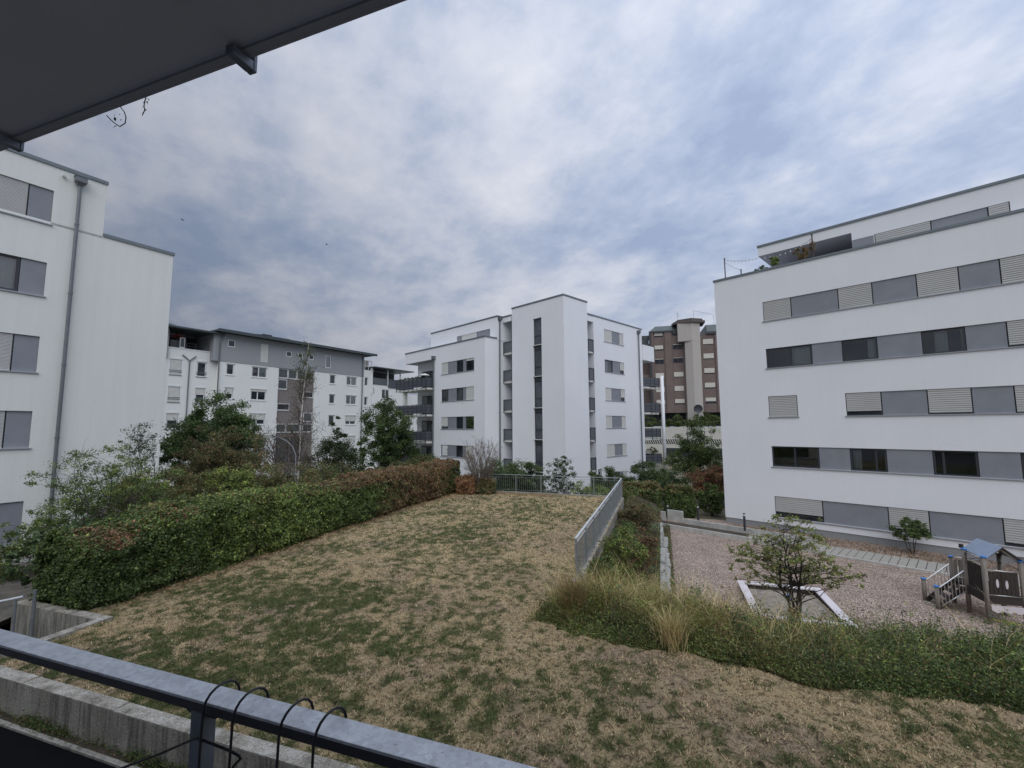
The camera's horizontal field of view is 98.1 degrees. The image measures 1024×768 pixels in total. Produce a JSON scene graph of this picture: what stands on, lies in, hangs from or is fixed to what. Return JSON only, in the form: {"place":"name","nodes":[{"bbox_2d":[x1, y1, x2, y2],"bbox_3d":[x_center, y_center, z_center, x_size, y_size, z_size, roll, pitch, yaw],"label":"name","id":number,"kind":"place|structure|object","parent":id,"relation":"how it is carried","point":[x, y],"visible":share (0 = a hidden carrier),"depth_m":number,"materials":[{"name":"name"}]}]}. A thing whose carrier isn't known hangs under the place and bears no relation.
{"place":"outdoors","nodes":[
{"label":"outdoors","id":0,"kind":"place"},
{"bbox_2d":[0,726,115,767],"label":"terrace floor","id":1,"kind":"structure","parent":0,"point":[18,750],"depth_m":5.71,"materials":[{"name":"black rubber"}]},
{"bbox_2d":[0,719,139,767],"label":"terrace kerb","id":2,"kind":"structure","parent":1,"relation":"on","point":[102,758],"depth_m":5.85,"materials":[{"name":"concrete"}]},
{"bbox_2d":[0,713,160,767],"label":"planting strip","id":3,"kind":"object","parent":1,"relation":"on","point":[104,751],"depth_m":5.91,"materials":[{"name":"plant"}]},
{"bbox_2d":[0,704,187,767],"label":"wall foot weeds","id":4,"kind":"object","parent":3,"relation":"on","point":[31,721],"depth_m":5.97,"materials":[{"name":"green plant"}]},
{"bbox_2d":[0,665,360,767],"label":"concrete wall","id":5,"kind":"structure","parent":1,"relation":"on","point":[123,725],"depth_m":5.81,"materials":[{"name":"grey concrete"}]},
{"bbox_2d":[0,562,153,626],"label":"slope","id":6,"kind":"structure","parent":0,"point":[9,589],"depth_m":13.29,"materials":[{"name":"grey concrete"}]},
{"bbox_2d":[1,511,105,591],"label":"shrub","id":7,"kind":"object","parent":6,"relation":"on","point":[37,537],"visible":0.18,"depth_m":10.46,"materials":[{"name":"green plant"}]},
{"bbox_2d":[0,491,120,584],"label":"shrub","id":8,"kind":"object","parent":6,"relation":"on","point":[38,522],"visible":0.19,"depth_m":15.21,"materials":[{"name":"green plant"}]},
{"bbox_2d":[0,438,190,549],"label":"shrub","id":9,"kind":"object","parent":6,"relation":"on","point":[113,473],"visible":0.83,"depth_m":14.04,"materials":[{"name":"green plant"}]},
{"bbox_2d":[97,479,178,519],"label":"shrub","id":10,"kind":"object","parent":6,"relation":"on","point":[141,493],"visible":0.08,"depth_m":15.51,"materials":[{"name":"green plant"}]},
{"bbox_2d":[104,470,171,509],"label":"shrub","id":11,"kind":"object","parent":6,"relation":"on","point":[127,487],"visible":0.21,"depth_m":17.66,"materials":[{"name":"green plant"}]},
{"bbox_2d":[116,420,166,500],"bbox_3d":[-14.033,4.200,16.719,1.600,5.682,1.469,0,-5,0],"label":"shrub","id":12,"kind":"object","parent":6,"relation":"on","point":[141,436],"visible":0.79,"depth_m":16.76,"materials":[{"name":"green plant"}]},
{"bbox_2d":[101,462,222,514],"bbox_3d":[-14.441,5.085,18.204,4.438,5.026,3.630,0,-5,0],"label":"shrub","id":13,"kind":"object","parent":6,"relation":"on","point":[184,487],"visible":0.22,"depth_m":18.50,"materials":[{"name":"green plant"}]},
{"bbox_2d":[158,416,275,498],"bbox_3d":[-16.435,5.102,24.551,6.386,6.850,4.392,0,-5,0],"label":"shrub","id":14,"kind":"object","parent":6,"relation":"on","point":[222,456],"visible":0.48,"depth_m":24.14,"materials":[{"name":"green plant"}]},
{"bbox_2d":[200,464,265,498],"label":"shrub","id":15,"kind":"object","parent":6,"relation":"on","point":[243,476],"visible":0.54,"depth_m":19.80,"materials":[{"name":"green plant"}]},
{"bbox_2d":[235,457,322,488],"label":"shrub","id":16,"kind":"object","parent":6,"relation":"on","point":[278,479],"visible":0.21,"depth_m":22.73,"materials":[{"name":"green plant"}]},
{"bbox_2d":[239,340,341,482],"bbox_3d":[-14.709,2.963,29.609,6.376,12.005,3.500,2,-6,-25],"label":"birch tree","id":17,"kind":"object","parent":6,"relation":"on","point":[298,439],"visible":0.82,"depth_m":29.68,"materials":[{"name":"green plant"}]},
{"bbox_2d":[294,459,379,482],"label":"shrub","id":18,"kind":"object","parent":6,"relation":"on","point":[331,473],"visible":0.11,"depth_m":26.35,"materials":[{"name":"green plant"}]},
{"bbox_2d":[0,457,725,630],"bbox_3d":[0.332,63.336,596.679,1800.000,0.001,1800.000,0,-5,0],"label":"ground","id":19,"kind":"structure","parent":0,"point":[703,515],"depth_m":33.02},
{"bbox_2d":[0,148,174,564],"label":"apartment building","id":20,"kind":"structure","parent":19,"relation":"on","point":[84,309],"depth_m":17.91,"materials":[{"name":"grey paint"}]},
{"bbox_2d":[0,332,13,369],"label":"window","id":21,"kind":"structure","parent":20,"relation":"in","point":[6,339],"depth_m":16.49,"materials":[{"name":"grey metal"}]},
{"bbox_2d":[0,253,20,290],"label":"window","id":22,"kind":"structure","parent":20,"relation":"in","point":[9,265],"depth_m":16.81,"materials":[{"name":"grey glass"}]},
{"bbox_2d":[0,175,28,214],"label":"window","id":23,"kind":"structure","parent":20,"relation":"in","point":[14,193],"depth_m":16.88,"materials":[{"name":"grey metal"}]},
{"bbox_2d":[0,0,405,150],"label":"apartment building","id":24,"kind":"structure","parent":19,"relation":"on","point":[65,63],"depth_m":1.16,"materials":[{"name":"grey"}]},
{"bbox_2d":[0,43,257,151],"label":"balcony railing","id":25,"kind":"object","parent":24,"relation":"attached to","point":[240,58],"visible":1,"depth_m":1.20,"materials":[{"name":"grey metal"}]},
{"bbox_2d":[0,629,535,767],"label":"balcony railing","id":26,"kind":"object","parent":24,"relation":"attached to","point":[384,747],"visible":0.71,"depth_m":1.11,"materials":[{"name":"metal"}]},
{"bbox_2d":[120,737,241,767],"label":"wire planter holder","id":27,"kind":"object","parent":26,"relation":"hanging from","point":[236,754],"visible":1,"depth_m":1.11,"materials":[{"name":"black metal"}]},
{"bbox_2d":[197,679,240,767],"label":"planter hook","id":28,"kind":"object","parent":26,"relation":"hanging from","point":[237,683],"visible":0.94,"depth_m":1.10,"materials":[{"name":"black metal"}]},
{"bbox_2d":[228,686,269,767],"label":"planter hook","id":29,"kind":"object","parent":26,"relation":"hanging from","point":[233,718],"visible":0.94,"depth_m":1.07,"materials":[{"name":"black metal"}]},
{"bbox_2d":[275,698,313,767],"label":"planter hook","id":30,"kind":"object","parent":26,"relation":"hanging from","point":[309,700],"visible":0.95,"depth_m":1.03,"materials":[{"name":"black metal"}]},
{"bbox_2d":[311,706,346,767],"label":"planter hook","id":31,"kind":"object","parent":26,"relation":"hanging from","point":[319,726],"visible":0.95,"depth_m":1.00,"materials":[{"name":"black metal"}]},
{"bbox_2d":[158,389,270,478],"bbox_3d":[-21.706,4.930,32.271,8.650,9.134,5.768,0,-5,0],"label":"garden tree","id":32,"kind":"object","parent":19,"relation":"on","point":[242,422],"visible":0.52,"depth_m":31.42,"materials":[{"name":"green plant"}]},
{"bbox_2d":[158,323,377,485],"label":"apartment building","id":33,"kind":"structure","parent":19,"relation":"on","point":[254,370],"depth_m":55.50,"materials":[{"name":"grey paint"}]},
{"bbox_2d":[299,416,370,477],"bbox_3d":[-14.930,6.296,37.529,6.131,7.288,5.636,0,-5,0],"label":"conifer","id":34,"kind":"object","parent":19,"relation":"on","point":[342,450],"visible":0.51,"depth_m":37.09,"materials":[{"name":"green plant"}]},
{"bbox_2d":[356,395,422,470],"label":"garden tree","id":35,"kind":"object","parent":19,"relation":"on","point":[389,448],"visible":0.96,"depth_m":44.55,"materials":[{"name":"green plant"}]},
{"bbox_2d":[361,360,417,466],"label":"apartment building","id":36,"kind":"structure","parent":19,"relation":"on","point":[378,382],"depth_m":71.15,"materials":[{"name":"white paint"}]},
{"bbox_2d":[388,453,435,466],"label":"shrub","id":37,"kind":"object","parent":19,"relation":"on","point":[416,460],"visible":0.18,"depth_m":40.42,"materials":[{"name":"green plant"}]},
{"bbox_2d":[475,457,527,490],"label":"shrub","id":38,"kind":"object","parent":19,"relation":"on","point":[500,470],"visible":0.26,"depth_m":28.08,"materials":[{"name":"green plant"}]},
{"bbox_2d":[502,462,552,492],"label":"shrub","id":39,"kind":"object","parent":19,"relation":"on","point":[533,481],"visible":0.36,"depth_m":27.96,"materials":[{"name":"green plant"}]},
{"bbox_2d":[395,293,666,493],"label":"apartment building","id":40,"kind":"structure","parent":19,"relation":"on","point":[543,382],"depth_m":43.78,"materials":[{"name":"paint"}]},
{"bbox_2d":[497,491,606,496],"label":"retaining wall","id":41,"kind":"structure","parent":19,"relation":"on","point":[554,493],"depth_m":24.51,"materials":[{"name":"concrete"}]},
{"bbox_2d":[491,474,622,495],"bbox_3d":[2.317,5.569,24.618,7.400,0.961,0.042,-2,-6,18],"label":"railing","id":42,"kind":"object","parent":41,"relation":"on","point":[550,485],"visible":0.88,"depth_m":24.87,"materials":[{"name":"metal"}]},
{"bbox_2d":[545,455,575,493],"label":"shrub","id":43,"kind":"object","parent":19,"relation":"on","point":[562,488],"visible":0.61,"depth_m":27.40,"materials":[{"name":"green plant"}]},
{"bbox_2d":[573,497,623,583],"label":"retaining wall","id":44,"kind":"structure","parent":19,"relation":"on","point":[609,530],"depth_m":14.91,"materials":[{"name":"concrete"}]},
{"bbox_2d":[575,478,622,578],"bbox_3d":[3.675,5.027,17.120,0.055,1.318,13.250,-2,-6,18],"label":"railing","id":45,"kind":"object","parent":44,"relation":"on","point":[609,506],"visible":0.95,"depth_m":14.12,"materials":[{"name":"metal"}]},
{"bbox_2d":[587,458,691,501],"bbox_3d":[9.841,7.615,34.157,8.931,3.817,3.596,1,-6,-10],"label":"shrub","id":46,"kind":"object","parent":19,"relation":"on","point":[664,477],"visible":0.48,"depth_m":33.93,"materials":[{"name":"green plant"}]},
{"bbox_2d":[622,480,663,510],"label":"hedge","id":47,"kind":"object","parent":19,"relation":"on","point":[646,490],"visible":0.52,"depth_m":29.49,"materials":[{"name":"green plant"}]},
{"bbox_2d":[661,509,683,522],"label":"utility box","id":48,"kind":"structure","parent":19,"relation":"on","point":[675,515],"depth_m":28.30,"materials":[{"name":"concrete"}]},
{"bbox_2d":[663,483,697,518],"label":"hedge","id":49,"kind":"object","parent":19,"relation":"on","point":[680,498],"visible":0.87,"depth_m":29.66,"materials":[{"name":"green plant"}]},
{"bbox_2d":[659,414,722,492],"bbox_3d":[16.295,6.340,40.033,6.207,7.392,4.406,0,-5,0],"label":"garden tree","id":50,"kind":"object","parent":19,"relation":"on","point":[707,456],"visible":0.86,"depth_m":39.58,"materials":[{"name":"green plant"}]},
{"bbox_2d":[684,462,723,500],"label":"shrub","id":51,"kind":"object","parent":19,"relation":"on","point":[713,474],"visible":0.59,"depth_m":34.50,"materials":[{"name":"brown plant"}]},
{"bbox_2d":[694,482,724,515],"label":"shrub","id":52,"kind":"object","parent":19,"relation":"on","point":[713,499],"visible":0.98,"depth_m":30.31,"materials":[{"name":"green plant"}]},
{"bbox_2d":[662,523,1019,587],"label":"path kerb","id":53,"kind":"structure","parent":19,"relation":"on","point":[713,533],"depth_m":23.04,"materials":[{"name":"concrete"}]},
{"bbox_2d":[713,174,1023,564],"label":"apartment building","id":54,"kind":"structure","parent":19,"relation":"on","point":[871,376],"depth_m":22.78,"materials":[{"name":"white paint"}]},
{"bbox_2d":[763,297,791,320],"bbox_3d":[15.840,-4.438,26.545,0.106,1.190,1.480,5,-8,-44],"label":"window","id":55,"kind":"structure","parent":54,"relation":"in","point":[781,308],"depth_m":26.48,"materials":[{"name":"grey"}]},
{"bbox_2d":[769,395,797,416],"bbox_3d":[15.870,1.306,25.995,0.106,1.230,1.480,5,-8,-44],"label":"window","id":56,"kind":"structure","parent":54,"relation":"in","point":[779,406],"depth_m":25.94,"materials":[{"name":"grey metal"}]},
{"bbox_2d":[766,344,812,367],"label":"window","id":57,"kind":"structure","parent":54,"relation":"in","point":[800,354],"depth_m":26.00,"materials":[{"name":"grey glass"}]},
{"bbox_2d":[772,446,819,468],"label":"window","id":58,"kind":"structure","parent":54,"relation":"in","point":[783,456],"depth_m":26.29,"materials":[{"name":"grey glass"}]},
{"bbox_2d":[775,496,823,522],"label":"window","id":59,"kind":"structure","parent":54,"relation":"in","point":[807,509],"depth_m":25.03,"materials":[{"name":"grey"}]},
{"bbox_2d":[837,282,873,308],"bbox_3d":[18.439,-4.706,23.883,0.106,1.190,1.480,5,-8,-44],"label":"window","id":60,"kind":"structure","parent":54,"relation":"in","point":[862,294],"depth_m":23.83,"materials":[{"name":"grey metal"}]},
{"bbox_2d":[841,336,878,361],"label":"window","id":61,"kind":"structure","parent":54,"relation":"in","point":[861,348],"depth_m":24.53,"materials":[{"name":"grey glass"}]},
{"bbox_2d":[845,392,882,415],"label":"window","id":62,"kind":"structure","parent":54,"relation":"in","point":[864,403],"depth_m":23.29,"materials":[{"name":"grey"}]},
{"bbox_2d":[850,448,887,471],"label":"window","id":63,"kind":"structure","parent":54,"relation":"in","point":[862,459],"depth_m":23.65,"materials":[{"name":"grey glass"}]},
{"bbox_2d":[875,221,930,242],"bbox_3d":[20.551,-7.848,23.396,0.106,0.770,2.230,5,-8,-44],"label":"window","id":64,"kind":"structure","parent":54,"relation":"in","point":[925,226],"depth_m":23.34,"materials":[{"name":"grey"}]},
{"bbox_2d":[888,507,930,533],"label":"window","id":65,"kind":"structure","parent":54,"relation":"in","point":[895,514],"depth_m":21.86,"materials":[{"name":"grey"}]},
{"bbox_2d":[916,267,959,296],"bbox_3d":[20.672,-4.937,21.596,0.106,1.190,1.490,5,-8,-44],"label":"window","id":66,"kind":"structure","parent":54,"relation":"in","point":[944,280],"depth_m":21.54,"materials":[{"name":"grey metal"}]},
{"bbox_2d":[921,326,966,353],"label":"window","id":67,"kind":"structure","parent":54,"relation":"in","point":[945,340],"depth_m":21.65,"materials":[{"name":"grey glass"}]},
{"bbox_2d":[927,387,973,413],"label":"window","id":68,"kind":"structure","parent":54,"relation":"in","point":[950,400],"depth_m":20.98,"materials":[{"name":"grey"}]},
{"bbox_2d":[932,450,979,476],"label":"window","id":69,"kind":"structure","parent":54,"relation":"in","point":[946,463],"depth_m":21.52,"materials":[{"name":"grey glass"}]},
{"bbox_2d":[987,202,1009,215],"bbox_3d":[22.951,-8.096,20.938,0.106,0.770,0.700,5,-8,-44],"label":"window","id":70,"kind":"structure","parent":54,"relation":"in","point":[1004,207],"depth_m":20.92,"materials":[{"name":"grey metal"}]},
{"bbox_2d":[999,254,1023,283],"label":"window","id":71,"kind":"structure","parent":54,"relation":"in","point":[1011,268],"depth_m":19.84,"materials":[{"name":"grey metal"}]},
{"bbox_2d":[1002,518,1023,547],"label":"window","id":72,"kind":"structure","parent":54,"relation":"in","point":[1013,528],"depth_m":19.32,"materials":[{"name":"grey"}]},
{"bbox_2d":[1006,319,1023,346],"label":"window","id":73,"kind":"structure","parent":54,"relation":"in","point":[1015,329],"depth_m":19.64,"materials":[{"name":"grey metal"}]},
{"bbox_2d":[1013,385,1023,412],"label":"window","id":74,"kind":"structure","parent":54,"relation":"in","point":[1018,389],"depth_m":19.44,"materials":[{"name":"grey metal"}]},
{"bbox_2d":[886,515,935,553],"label":"shrub","id":75,"kind":"object","parent":19,"relation":"on","point":[914,529],"visible":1,"depth_m":20.88,"materials":[{"name":"green plant"}]},
{"bbox_2d":[0,492,1023,767],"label":"lawn","id":76,"kind":"structure","parent":0,"point":[720,690],"depth_m":6.87,"materials":[{"name":"beige plant"}]},
{"bbox_2d":[28,457,461,610],"bbox_3d":[-6.681,4.555,17.885,2.270,2.108,18.391,-2,-6,18],"label":"hedge","id":77,"kind":"object","parent":76,"relation":"on","point":[128,554],"visible":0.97,"depth_m":11.70,"materials":[{"name":"green plant"}]},
{"bbox_2d":[107,493,464,606],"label":"leaf litter","id":78,"kind":"object","parent":76,"relation":"on","point":[287,548],"visible":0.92,"depth_m":13.39,"materials":[{"name":"brown plant"}]},
{"bbox_2d":[454,473,478,494],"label":"bush","id":79,"kind":"object","parent":76,"relation":"on","point":[465,483],"visible":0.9,"depth_m":24.61,"materials":[{"name":"brown plant"}]},
{"bbox_2d":[458,435,504,488],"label":"bush","id":80,"kind":"object","parent":76,"relation":"on","point":[480,468],"visible":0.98,"depth_m":25.05,"materials":[{"name":"brown plant"}]},
{"bbox_2d":[473,477,496,494],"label":"bush","id":81,"kind":"object","parent":76,"relation":"on","point":[490,488],"visible":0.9,"depth_m":24.71,"materials":[{"name":"green plant"}]},
{"bbox_2d":[539,565,1023,679],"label":"weeds","id":82,"kind":"object","parent":76,"relation":"on","point":[937,620],"visible":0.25,"depth_m":7.60,"materials":[{"name":"green plant"}]},
{"bbox_2d":[23,0,1023,426],"label":"sky","id":83,"kind":"structure","parent":0,"point":[455,162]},
{"bbox_2d":[642,310,722,456],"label":"apartment tower","id":84,"kind":"structure","parent":0,"point":[684,364],"depth_m":91.00,"materials":[{"name":"brown concrete"}]},
{"bbox_2d":[587,497,1021,691],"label":"bank","id":85,"kind":"structure","parent":0,"point":[656,506],"depth_m":7.38,"materials":[{"name":"green plant"}]},
{"bbox_2d":[590,494,675,602],"bbox_3d":[5.450,6.687,18.354,2.288,2.014,15.759,-2,-6,18],"label":"ground cover","id":86,"kind":"object","parent":85,"relation":"on","point":[621,521],"visible":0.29,"depth_m":18.60,"materials":[{"name":"green plant"}]},
{"bbox_2d":[617,500,657,531],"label":"shrub","id":87,"kind":"object","parent":85,"relation":"on","point":[642,512],"visible":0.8,"depth_m":19.58,"materials":[{"name":"green plant"}]},
{"bbox_2d":[616,515,666,589],"bbox_3d":[5.327,6.861,18.218,2.090,1.534,16.000,-2,-6,18],"label":"bush","id":88,"kind":"object","parent":85,"relation":"on","point":[638,551],"visible":0.02,"depth_m":15.77,"materials":[{"name":"green plant"}]},
{"bbox_2d":[587,554,623,588],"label":"shrub","id":89,"kind":"object","parent":88,"relation":"on","point":[608,559],"visible":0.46,"depth_m":11.71,"materials":[{"name":"green plant"}]},
{"bbox_2d":[598,525,648,588],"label":"shrub","id":90,"kind":"object","parent":88,"relation":"on","point":[626,547],"visible":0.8,"depth_m":12.77,"materials":[{"name":"green plant"}]},
{"bbox_2d":[620,526,660,577],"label":"shrub","id":91,"kind":"object","parent":88,"relation":"on","point":[645,541],"visible":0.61,"depth_m":14.07,"materials":[{"name":"green plant"}]},
{"bbox_2d":[642,594,698,653],"bbox_3d":[2.804,4.144,7.656,1.275,0.725,1.365,0,-5,0],"label":"grass tuft","id":92,"kind":"object","parent":85,"relation":"on","point":[672,627],"visible":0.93,"depth_m":7.50,"materials":[{"name":"beige plant"}]},
{"bbox_2d":[522,546,1023,696],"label":"tall grass","id":93,"kind":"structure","parent":85,"relation":"on","point":[639,593],"depth_m":8.27,"materials":[{"name":"green plant"}]},
{"bbox_2d":[556,621,1023,689],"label":"shrub bed soil","id":94,"kind":"object","parent":85,"relation":"on","point":[876,667],"visible":0.04,"depth_m":7.21,"materials":[{"name":"brown soil"}]},
{"bbox_2d":[549,568,599,627],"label":"weed clump","id":95,"kind":"object","parent":94,"relation":"on","point":[573,588],"visible":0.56,"depth_m":8.59,"materials":[{"name":"beige plant"}]},
{"bbox_2d":[529,577,1023,713],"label":"ground cover","id":96,"kind":"object","parent":94,"relation":"on","point":[983,649],"visible":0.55,"depth_m":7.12,"materials":[{"name":"green plant"}]},
{"bbox_2d":[726,512,867,629],"bbox_3d":[7.262,4.796,11.356,3.336,2.960,1.709,0,-5,0],"label":"young tree","id":97,"kind":"object","parent":94,"relation":"on","point":[789,570],"visible":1,"depth_m":11.30,"materials":[{"name":"green plant"}]},
{"bbox_2d":[662,520,946,570],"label":"paved path","id":98,"kind":"structure","parent":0,"point":[707,528],"depth_m":25.85,"materials":[{"name":"grey concrete"}]},
{"bbox_2d":[666,517,1023,647],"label":"playground","id":99,"kind":"object","parent":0,"point":[893,588],"visible":0.34,"depth_m":17.31},
{"bbox_2d":[683,519,817,543],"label":"path kerb","id":100,"kind":"structure","parent":99,"relation":"on","point":[722,526],"depth_m":25.29,"materials":[{"name":"concrete"}]},
{"bbox_2d":[737,580,857,628],"bbox_3d":[9.266,7.367,14.806,2.700,0.280,3.350,-2,-6,18],"label":"sandbox","id":101,"kind":"object","parent":99,"relation":"on","point":[826,602],"visible":0.47,"depth_m":15.17,"materials":[{"name":"beige sand"}]},
{"bbox_2d":[727,523,1017,571],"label":"leaf litter","id":102,"kind":"object","parent":99,"relation":"on","point":[861,546],"visible":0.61,"depth_m":21.25,"materials":[{"name":"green plant"}]},
{"bbox_2d":[746,534,1019,584],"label":"path","id":103,"kind":"structure","parent":0,"point":[903,561],"depth_m":19.97,"materials":[{"name":"grey concrete"}]},
{"bbox_2d":[920,538,1023,624],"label":"play tower","id":104,"kind":"structure","parent":0,"point":[995,589],"depth_m":13.94,"materials":[{"name":"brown wood"}]},
{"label":"court floor","id":105,"kind":"structure","parent":0,"visible":0},
{"bbox_2d":[0,589,37,636],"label":"handrail","id":106,"kind":"object","parent":105,"relation":"on","point":[33,612],"visible":0.57,"depth_m":9.09,"materials":[{"name":"metal"}]},
{"bbox_2d":[0,599,112,657],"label":"concrete wall","id":107,"kind":"structure","parent":105,"relation":"on","point":[51,620],"depth_m":9.07,"materials":[{"name":"grey concrete"}]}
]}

